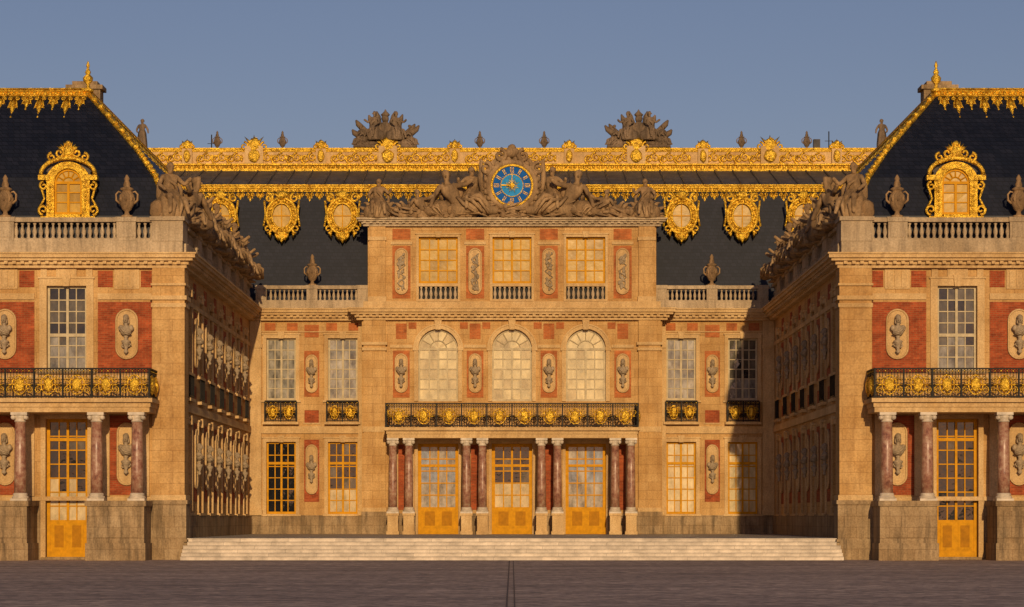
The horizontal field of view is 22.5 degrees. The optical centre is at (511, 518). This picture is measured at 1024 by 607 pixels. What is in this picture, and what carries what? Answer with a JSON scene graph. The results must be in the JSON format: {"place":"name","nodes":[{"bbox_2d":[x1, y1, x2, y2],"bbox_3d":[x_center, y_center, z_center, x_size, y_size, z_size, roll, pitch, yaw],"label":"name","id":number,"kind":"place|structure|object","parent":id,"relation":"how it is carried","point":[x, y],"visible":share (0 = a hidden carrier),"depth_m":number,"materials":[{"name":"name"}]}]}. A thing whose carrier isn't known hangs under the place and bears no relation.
{"place":"outdoors","nodes":[
{"label":"outdoors","id":0,"kind":"place"},
{"bbox_2d":[0,560,1023,606],"bbox_3d":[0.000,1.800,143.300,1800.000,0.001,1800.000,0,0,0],"label":"ground","id":1,"kind":"structure","parent":0,"point":[538,583],"depth_m":71.67,"materials":[{"name":"stone"}]},
{"bbox_2d":[0,61,261,560],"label":"palace wing","id":2,"kind":"structure","parent":1,"relation":"on","point":[85,267],"depth_m":113.28,"materials":[{"name":"stone"}]},
{"bbox_2d":[0,433,11,474],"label":"wall bust","id":3,"kind":"object","parent":2,"relation":"attached to","point":[5,449],"depth_m":112.89,"materials":[{"name":"stone"}]},
{"bbox_2d":[0,314,11,353],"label":"wall bust","id":4,"kind":"object","parent":2,"relation":"attached to","point":[5,329],"depth_m":112.91,"materials":[{"name":"stone"}]},
{"bbox_2d":[0,175,16,216],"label":"stone urn","id":5,"kind":"object","parent":2,"relation":"on","point":[7,200],"visible":1,"depth_m":113.11,"materials":[{"name":"stone"}]},
{"bbox_2d":[48,286,85,369],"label":"window frames","id":6,"kind":"structure","parent":2,"relation":"in","point":[67,335],"depth_m":113.51,"materials":[{"name":"beige paint"}]},
{"bbox_2d":[47,169,86,556],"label":"window frames","id":7,"kind":"structure","parent":2,"relation":"in","point":[66,551],"depth_m":113.62,"materials":[{"name":"paint"}]},
{"bbox_2d":[50,337,84,367],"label":"window panes","id":8,"kind":"structure","parent":2,"relation":"in","point":[53,340],"depth_m":113.59,"materials":[{"name":"beige glass"}]},
{"bbox_2d":[54,525,80,546],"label":"door panels","id":9,"kind":"structure","parent":2,"relation":"in","point":[58,529],"depth_m":113.59,"materials":[{"name":"paint"}]},
{"bbox_2d":[50,289,85,490],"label":"window panes","id":10,"kind":"structure","parent":2,"relation":"in","point":[54,426],"depth_m":113.68,"materials":[{"name":"black glass"}]},
{"bbox_2d":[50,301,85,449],"bbox_3d":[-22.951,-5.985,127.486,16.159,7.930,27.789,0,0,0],"label":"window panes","id":11,"kind":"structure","parent":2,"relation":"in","point":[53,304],"depth_m":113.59,"materials":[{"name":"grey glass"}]},
{"bbox_2d":[50,479,85,519],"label":"window panes","id":12,"kind":"structure","parent":2,"relation":"in","point":[54,483],"depth_m":113.68,"materials":[{"name":"beige glass"}]},
{"bbox_2d":[57,171,79,211],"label":"window panes","id":13,"kind":"structure","parent":2,"relation":"in","point":[61,197],"depth_m":113.82,"materials":[{"name":"beige glass"}]},
{"bbox_2d":[57,178,79,201],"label":"window panes","id":14,"kind":"structure","parent":2,"relation":"in","point":[74,197],"depth_m":113.82,"materials":[{"name":"beige glass"}]},
{"bbox_2d":[118,433,130,474],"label":"wall bust","id":15,"kind":"object","parent":2,"relation":"attached to","point":[125,449],"depth_m":112.89,"materials":[{"name":"stone"}]},
{"bbox_2d":[118,314,133,353],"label":"wall bust","id":16,"kind":"object","parent":2,"relation":"attached to","point":[125,329],"depth_m":112.91,"materials":[{"name":"stone"}]},
{"bbox_2d":[115,175,138,216],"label":"stone urn","id":17,"kind":"object","parent":2,"relation":"on","point":[127,202],"visible":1,"depth_m":113.13,"materials":[{"name":"stone"}]},
{"bbox_2d":[149,162,191,218],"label":"parapet statue","id":18,"kind":"object","parent":2,"relation":"on","point":[171,200],"visible":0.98,"depth_m":113.45,"materials":[{"name":"stone"}]},
{"bbox_2d":[159,176,213,230],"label":"parapet statue","id":19,"kind":"object","parent":2,"relation":"on","point":[193,194],"visible":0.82,"depth_m":115.40,"materials":[{"name":"stone"}]},
{"bbox_2d":[188,181,208,232],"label":"parapet statue","id":20,"kind":"object","parent":2,"relation":"on","point":[202,212],"visible":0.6,"depth_m":115.89,"materials":[{"name":"stone"}]},
{"bbox_2d":[196,328,203,359],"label":"wall bust","id":21,"kind":"object","parent":2,"relation":"attached to","point":[199,342],"depth_m":118.30,"materials":[{"name":"stone"}]},
{"bbox_2d":[196,187,218,236],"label":"parapet statue","id":22,"kind":"object","parent":2,"relation":"on","point":[209,232],"visible":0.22,"depth_m":117.89,"materials":[{"name":"stone"}]},
{"bbox_2d":[211,210,231,248],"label":"parapet statue","id":23,"kind":"object","parent":2,"relation":"on","point":[227,244],"visible":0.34,"depth_m":123.52,"materials":[{"name":"stone"}]},
{"bbox_2d":[213,203,236,254],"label":"parapet statue","id":24,"kind":"object","parent":2,"relation":"on","point":[216,208],"visible":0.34,"depth_m":126.00,"materials":[{"name":"stone"}]},
{"bbox_2d":[230,230,248,264],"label":"parapet statue","id":25,"kind":"object","parent":2,"relation":"on","point":[245,259],"visible":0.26,"depth_m":131.64,"materials":[{"name":"stone"}]},
{"bbox_2d":[231,222,253,270],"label":"parapet statue","id":26,"kind":"object","parent":2,"relation":"on","point":[234,227],"visible":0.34,"depth_m":134.11,"materials":[{"name":"stone"}]},
{"bbox_2d":[173,170,850,183],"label":"roof top","id":27,"kind":"structure","parent":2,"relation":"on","point":[587,177],"depth_m":152.13,"materials":[{"name":"metal"}]},
{"bbox_2d":[136,119,148,147],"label":"roof statue","id":28,"kind":"object","parent":27,"relation":"on","point":[142,136],"visible":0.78,"depth_m":155.77,"materials":[{"name":"stone"}]},
{"bbox_2d":[148,148,875,191],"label":"gilded band","id":29,"kind":"object","parent":27,"relation":"on","point":[588,186],"depth_m":155.05,"materials":[{"name":"metal"}]},
{"bbox_2d":[351,110,419,147],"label":"roof sculpture group","id":30,"kind":"object","parent":29,"relation":"on","point":[375,132],"visible":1,"depth_m":155.19,"materials":[{"name":"stone"}]},
{"bbox_2d":[155,136,868,200],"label":"gilded cresting","id":31,"kind":"object","parent":29,"relation":"on","point":[769,143],"visible":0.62,"depth_m":155.06,"materials":[{"name":"metal"}]},
{"bbox_2d":[152,146,871,162],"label":"ridge panels","id":32,"kind":"object","parent":29,"relation":"on","point":[578,157],"visible":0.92,"depth_m":155.25,"materials":[{"name":"metal"}]},
{"bbox_2d":[604,110,672,147],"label":"roof sculpture group","id":33,"kind":"object","parent":29,"relation":"on","point":[648,132],"visible":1,"depth_m":155.19,"materials":[{"name":"stone"}]},
{"bbox_2d":[875,119,887,147],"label":"roof statue","id":34,"kind":"object","parent":27,"relation":"on","point":[881,136],"visible":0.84,"depth_m":155.77,"materials":[{"name":"stone"}]},
{"bbox_2d":[180,538,843,559],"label":"marble steps","id":35,"kind":"structure","parent":1,"relation":"on","point":[511,549],"depth_m":112.23,"materials":[{"name":"stone"}]},
{"bbox_2d":[762,61,1023,560],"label":"palace wing","id":36,"kind":"structure","parent":1,"relation":"on","point":[938,267],"depth_m":113.28,"materials":[{"name":"stone"}]},
{"bbox_2d":[770,222,792,270],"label":"parapet statue","id":37,"kind":"object","parent":36,"relation":"on","point":[788,227],"visible":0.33,"depth_m":134.11,"materials":[{"name":"stone"}]},
{"bbox_2d":[775,230,793,264],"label":"parapet statue","id":38,"kind":"object","parent":36,"relation":"on","point":[778,259],"visible":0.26,"depth_m":131.64,"materials":[{"name":"stone"}]},
{"bbox_2d":[787,203,810,254],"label":"parapet statue","id":39,"kind":"object","parent":36,"relation":"on","point":[807,208],"visible":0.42,"depth_m":126.00,"materials":[{"name":"stone"}]},
{"bbox_2d":[792,210,812,248],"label":"parapet statue","id":40,"kind":"object","parent":36,"relation":"on","point":[796,244],"visible":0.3,"depth_m":123.52,"materials":[{"name":"stone"}]},
{"bbox_2d":[805,187,827,236],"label":"parapet statue","id":41,"kind":"object","parent":36,"relation":"on","point":[814,232],"visible":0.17,"depth_m":117.89,"materials":[{"name":"stone"}]},
{"bbox_2d":[820,328,827,359],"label":"wall bust","id":42,"kind":"object","parent":36,"relation":"attached to","point":[824,342],"depth_m":118.30,"materials":[{"name":"stone"}]},
{"bbox_2d":[815,181,835,232],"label":"parapet statue","id":43,"kind":"object","parent":36,"relation":"on","point":[821,212],"visible":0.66,"depth_m":115.89,"materials":[{"name":"stone"}]},
{"bbox_2d":[810,176,864,230],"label":"parapet statue","id":44,"kind":"object","parent":36,"relation":"on","point":[830,194],"visible":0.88,"depth_m":115.40,"materials":[{"name":"stone"}]},
{"bbox_2d":[832,162,874,218],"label":"parapet statue","id":45,"kind":"object","parent":36,"relation":"on","point":[852,200],"visible":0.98,"depth_m":113.45,"materials":[{"name":"stone"}]},
{"bbox_2d":[885,175,908,216],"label":"stone urn","id":46,"kind":"object","parent":36,"relation":"on","point":[896,202],"visible":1,"depth_m":113.13,"materials":[{"name":"stone"}]},
{"bbox_2d":[890,314,905,353],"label":"wall bust","id":47,"kind":"object","parent":36,"relation":"attached to","point":[897,329],"depth_m":112.91,"materials":[{"name":"stone"}]},
{"bbox_2d":[893,433,905,474],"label":"wall bust","id":48,"kind":"object","parent":36,"relation":"attached to","point":[898,449],"depth_m":112.89,"materials":[{"name":"stone"}]},
{"bbox_2d":[944,171,966,211],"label":"window panes","id":49,"kind":"structure","parent":36,"relation":"in","point":[948,197],"depth_m":113.82,"materials":[{"name":"beige glass"}]},
{"bbox_2d":[938,289,973,519],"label":"window panes","id":50,"kind":"structure","parent":36,"relation":"in","point":[969,426],"depth_m":113.68,"materials":[{"name":"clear glass"}]},
{"bbox_2d":[939,337,973,367],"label":"window panes","id":51,"kind":"structure","parent":36,"relation":"in","point":[951,340],"depth_m":113.59,"materials":[{"name":"beige glass"}]},
{"bbox_2d":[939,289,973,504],"bbox_3d":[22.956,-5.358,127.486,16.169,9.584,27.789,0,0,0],"label":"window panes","id":52,"kind":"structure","parent":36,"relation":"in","point":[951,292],"depth_m":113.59,"materials":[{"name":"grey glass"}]},
{"bbox_2d":[943,525,969,546],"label":"door panels","id":53,"kind":"structure","parent":36,"relation":"in","point":[947,529],"depth_m":113.59,"materials":[{"name":"paint"}]},
{"bbox_2d":[938,286,975,369],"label":"window frames","id":54,"kind":"structure","parent":36,"relation":"in","point":[956,335],"depth_m":113.51,"materials":[{"name":"beige paint"}]},
{"bbox_2d":[937,169,976,556],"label":"window frames","id":55,"kind":"structure","parent":36,"relation":"in","point":[954,551],"depth_m":113.62,"materials":[{"name":"paint"}]},
{"bbox_2d":[1007,175,1023,216],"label":"stone urn","id":56,"kind":"object","parent":36,"relation":"on","point":[1016,200],"visible":1,"depth_m":113.11,"materials":[{"name":"stone"}]},
{"bbox_2d":[1012,433,1023,474],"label":"wall bust","id":57,"kind":"object","parent":36,"relation":"attached to","point":[1018,449],"depth_m":112.89,"materials":[{"name":"stone"}]},
{"bbox_2d":[1012,314,1023,353],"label":"wall bust","id":58,"kind":"object","parent":36,"relation":"attached to","point":[1018,329],"depth_m":112.91,"materials":[{"name":"stone"}]},
{"bbox_2d":[194,534,829,537],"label":"courtyard paving","id":59,"kind":"structure","parent":0,"point":[511,536],"depth_m":123.96,"materials":[{"name":"stone"}]},
{"bbox_2d":[252,512,771,533],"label":"plinth","id":60,"kind":"structure","parent":59,"relation":"on","point":[376,523],"depth_m":143.20,"materials":[{"name":"stone"}]},
{"bbox_2d":[261,226,762,514],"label":"walls","id":61,"kind":"structure","parent":60,"relation":"on","point":[377,380],"depth_m":142.30,"materials":[{"name":"stone"}]},
{"bbox_2d":[307,249,716,492],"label":"niche frames","id":62,"kind":"structure","parent":61,"relation":"attached to","point":[311,487],"depth_m":142.43,"materials":[{"name":"stone"}]},
{"bbox_2d":[199,192,824,301],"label":"mansard roof","id":63,"kind":"structure","parent":61,"relation":"on","point":[337,262],"depth_m":145.09,"materials":[{"name":"stone"}]},
{"bbox_2d":[205,190,818,243],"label":"gilded dormers","id":64,"kind":"object","parent":63,"relation":"attached to","point":[342,234],"visible":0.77,"depth_m":144.72,"materials":[{"name":"metal"}]},
{"bbox_2d":[249,237,774,514],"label":"stone bands","id":65,"kind":"object","parent":61,"relation":"attached to","point":[258,429],"visible":0.84,"depth_m":143.14,"materials":[{"name":"stone"}]},
{"bbox_2d":[220,204,803,533],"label":"window frames","id":66,"kind":"structure","parent":61,"relation":"attached to","point":[511,528],"depth_m":142.58,"materials":[{"name":"paint"}]},
{"bbox_2d":[269,340,693,506],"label":"window panes","id":67,"kind":"object","parent":66,"relation":"attached to","point":[572,487],"visible":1,"depth_m":143.57,"materials":[{"name":"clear glass"}]},
{"bbox_2d":[269,360,747,511],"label":"window panes","id":68,"kind":"object","parent":66,"relation":"attached to","point":[507,454],"visible":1,"depth_m":143.57,"materials":[{"name":"black glass"}]},
{"bbox_2d":[213,204,810,280],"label":"window panes","id":69,"kind":"object","parent":66,"relation":"attached to","point":[498,255],"visible":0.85,"depth_m":142.80,"materials":[{"name":"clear glass"}]},
{"bbox_2d":[421,447,602,482],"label":"window panes","id":70,"kind":"object","parent":66,"relation":"attached to","point":[451,475],"visible":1,"depth_m":142.62,"materials":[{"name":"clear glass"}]},
{"bbox_2d":[425,511,598,525],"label":"door panels","id":71,"kind":"object","parent":66,"relation":"attached to","point":[503,518],"visible":1,"depth_m":142.54,"materials":[{"name":"paint"}]},
{"bbox_2d":[430,239,602,280],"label":"window panes","id":72,"kind":"object","parent":66,"relation":"attached to","point":[525,275],"visible":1,"depth_m":142.79,"materials":[{"name":"beige glass"}]},
{"bbox_2d":[330,331,754,511],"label":"window panes","id":73,"kind":"object","parent":66,"relation":"attached to","point":[497,395],"visible":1,"depth_m":142.62,"materials":[{"name":"beige glass"}]},
{"bbox_2d":[330,340,754,488],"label":"window panes","id":74,"kind":"object","parent":66,"relation":"attached to","point":[524,477],"visible":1,"depth_m":143.57,"materials":[{"name":"glass"}]},
{"bbox_2d":[420,331,754,511],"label":"window panes","id":75,"kind":"object","parent":66,"relation":"attached to","point":[424,394],"visible":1,"depth_m":142.58,"materials":[{"name":"beige glass"}]},
{"bbox_2d":[261,231,762,533],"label":"window surrounds","id":76,"kind":"object","parent":61,"relation":"attached to","point":[344,438],"visible":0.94,"depth_m":143.15,"materials":[{"name":"stone"}]},
{"bbox_2d":[254,307,769,320],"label":"cornice","id":77,"kind":"structure","parent":61,"relation":"attached to","point":[511,313],"depth_m":142.02,"materials":[{"name":"stone"}]},
{"bbox_2d":[363,301,660,306],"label":"attic base","id":78,"kind":"object","parent":77,"relation":"on","point":[511,303],"visible":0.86,"depth_m":142.00,"materials":[{"name":"stone"}]},
{"bbox_2d":[255,302,768,307],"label":"parapet","id":79,"kind":"structure","parent":77,"relation":"on","point":[360,304],"depth_m":143.08,"materials":[{"name":"stone"}]},
{"bbox_2d":[255,285,768,301],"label":"balustrade","id":80,"kind":"object","parent":79,"relation":"on","point":[362,293],"visible":0.99,"depth_m":143.08,"materials":[{"name":"stone"}]},
{"bbox_2d":[304,254,320,284],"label":"stone urn","id":81,"kind":"object","parent":80,"relation":"on","point":[311,273],"visible":1,"depth_m":143.16,"materials":[{"name":"stone"}]},
{"bbox_2d":[269,287,754,299],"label":"balusters","id":82,"kind":"object","parent":80,"relation":"on","point":[509,294],"visible":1,"depth_m":143.25,"materials":[{"name":"stone"}]},
{"bbox_2d":[703,254,719,284],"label":"stone urn","id":83,"kind":"object","parent":80,"relation":"on","point":[711,273],"visible":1,"depth_m":143.16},
{"bbox_2d":[265,229,758,397],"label":"brick panels","id":84,"kind":"object","parent":61,"relation":"attached to","point":[478,234],"visible":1,"depth_m":142.48,"materials":[{"name":"brick"}]},
{"bbox_2d":[267,329,756,400],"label":"window frames","id":85,"kind":"structure","parent":61,"relation":"attached to","point":[281,369],"depth_m":142.52,"materials":[{"name":"beige paint"}]},
{"bbox_2d":[269,340,754,397],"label":"window panes","id":86,"kind":"object","parent":85,"relation":"attached to","point":[670,356],"visible":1,"depth_m":143.58,"materials":[{"name":"beige glass"}]},
{"bbox_2d":[264,400,759,426],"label":"balcony ironwork","id":87,"kind":"object","parent":61,"relation":"attached to","point":[512,419],"visible":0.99,"depth_m":139.87,"materials":[{"name":"metal"}]},
{"bbox_2d":[265,402,758,424],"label":"balcony gilding","id":88,"kind":"object","parent":87,"relation":"attached to","point":[398,415],"visible":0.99,"depth_m":139.83,"materials":[{"name":"metal"}]},
{"bbox_2d":[356,217,667,226],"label":"cornice","id":89,"kind":"structure","parent":61,"relation":"on","point":[512,222],"depth_m":142.15,"materials":[{"name":"stone"}]},
{"bbox_2d":[363,179,391,217],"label":"pediment statue","id":90,"kind":"object","parent":89,"relation":"on","point":[378,206],"visible":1,"depth_m":142.10,"materials":[{"name":"stone"}]},
{"bbox_2d":[407,189,447,216],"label":"pediment statue","id":91,"kind":"object","parent":89,"relation":"on","point":[421,204],"visible":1,"depth_m":142.09,"materials":[{"name":"stone"}]},
{"bbox_2d":[424,170,499,216],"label":"pediment statue","id":92,"kind":"object","parent":89,"relation":"on","point":[452,193],"visible":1,"depth_m":141.88,"materials":[{"name":"stone"}]},
{"bbox_2d":[457,166,483,211],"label":"pediment statue","id":93,"kind":"object","parent":92,"relation":"on","point":[473,188],"visible":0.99,"depth_m":142.37,"materials":[{"name":"stone"}]},
{"bbox_2d":[383,200,639,217],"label":"pediment carving","id":94,"kind":"object","parent":89,"relation":"on","point":[620,213],"visible":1,"depth_m":141.90,"materials":[{"name":"stone"}]},
{"bbox_2d":[478,144,546,216],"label":"wall clock","id":95,"kind":"object","parent":89,"relation":"on","point":[511,172],"depth_m":142.03,"materials":[{"name":"stone"}]},
{"bbox_2d":[522,170,600,216],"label":"pediment statue","id":96,"kind":"object","parent":89,"relation":"on","point":[570,192],"visible":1,"depth_m":141.88,"materials":[{"name":"stone"}]},
{"bbox_2d":[539,166,566,211],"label":"pediment statue","id":97,"kind":"object","parent":96,"relation":"attached to","point":[551,189],"visible":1,"depth_m":142.36,"materials":[{"name":"stone"}]},
{"bbox_2d":[573,189,616,216],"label":"pediment statue","id":98,"kind":"object","parent":89,"relation":"on","point":[606,199],"visible":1,"depth_m":142.08,"materials":[{"name":"stone"}]},
{"bbox_2d":[632,179,660,217],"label":"pediment statue","id":99,"kind":"object","parent":89,"relation":"on","point":[645,206],"visible":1,"depth_m":142.11,"materials":[{"name":"stone"}]},
{"bbox_2d":[304,410,719,509],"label":"ground floor brick","id":100,"kind":"object","parent":61,"relation":"attached to","point":[312,416],"visible":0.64,"depth_m":142.28,"materials":[{"name":"brick"}]},
{"bbox_2d":[413,320,610,400],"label":"arch mouldings","id":101,"kind":"object","parent":61,"relation":"attached to","point":[511,325],"visible":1,"depth_m":142.20,"materials":[{"name":"stone"}]},
{"bbox_2d":[305,248,718,493],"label":"niche mouldings","id":102,"kind":"object","parent":61,"relation":"attached to","point":[471,292],"visible":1,"depth_m":142.38,"materials":[{"name":"stone"}]},
{"bbox_2d":[397,252,626,290],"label":"relief trophies","id":103,"kind":"object","parent":102,"relation":"attached to","point":[622,260],"visible":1,"depth_m":142.34,"materials":[{"name":"stone"}]},
{"bbox_2d":[419,287,604,298],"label":"balustrades","id":104,"kind":"object","parent":61,"relation":"attached to","point":[511,289],"visible":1,"depth_m":142.68,"materials":[{"name":"beige stone"}]},
{"bbox_2d":[383,427,640,431],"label":"balcony slab","id":105,"kind":"structure","parent":61,"relation":"attached to","point":[385,429],"depth_m":139.78,"materials":[{"name":"stone"}]},
{"bbox_2d":[387,438,636,512],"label":"column abaci","id":106,"kind":"structure","parent":59,"relation":"on","point":[487,511],"depth_m":139.97,"materials":[{"name":"stone"}]},
{"bbox_2d":[386,513,637,533],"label":"column pedestals","id":107,"kind":"object","parent":59,"relation":"on","point":[482,523],"depth_m":140.01,"materials":[{"name":"stone"}]},
{"bbox_2d":[389,446,634,506],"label":"column shafts","id":108,"kind":"object","parent":107,"relation":"on","point":[482,483],"depth_m":140.11,"materials":[{"name":"stone"}]},
{"bbox_2d":[387,440,636,510],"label":"column capitals","id":109,"kind":"object","parent":108,"relation":"on","point":[485,442],"depth_m":140.06,"materials":[{"name":"stone"}]},
{"bbox_2d":[0,0,1023,147],"label":"sky","id":110,"kind":"structure","parent":0,"point":[509,72],"materials":[{"name":"blue"}]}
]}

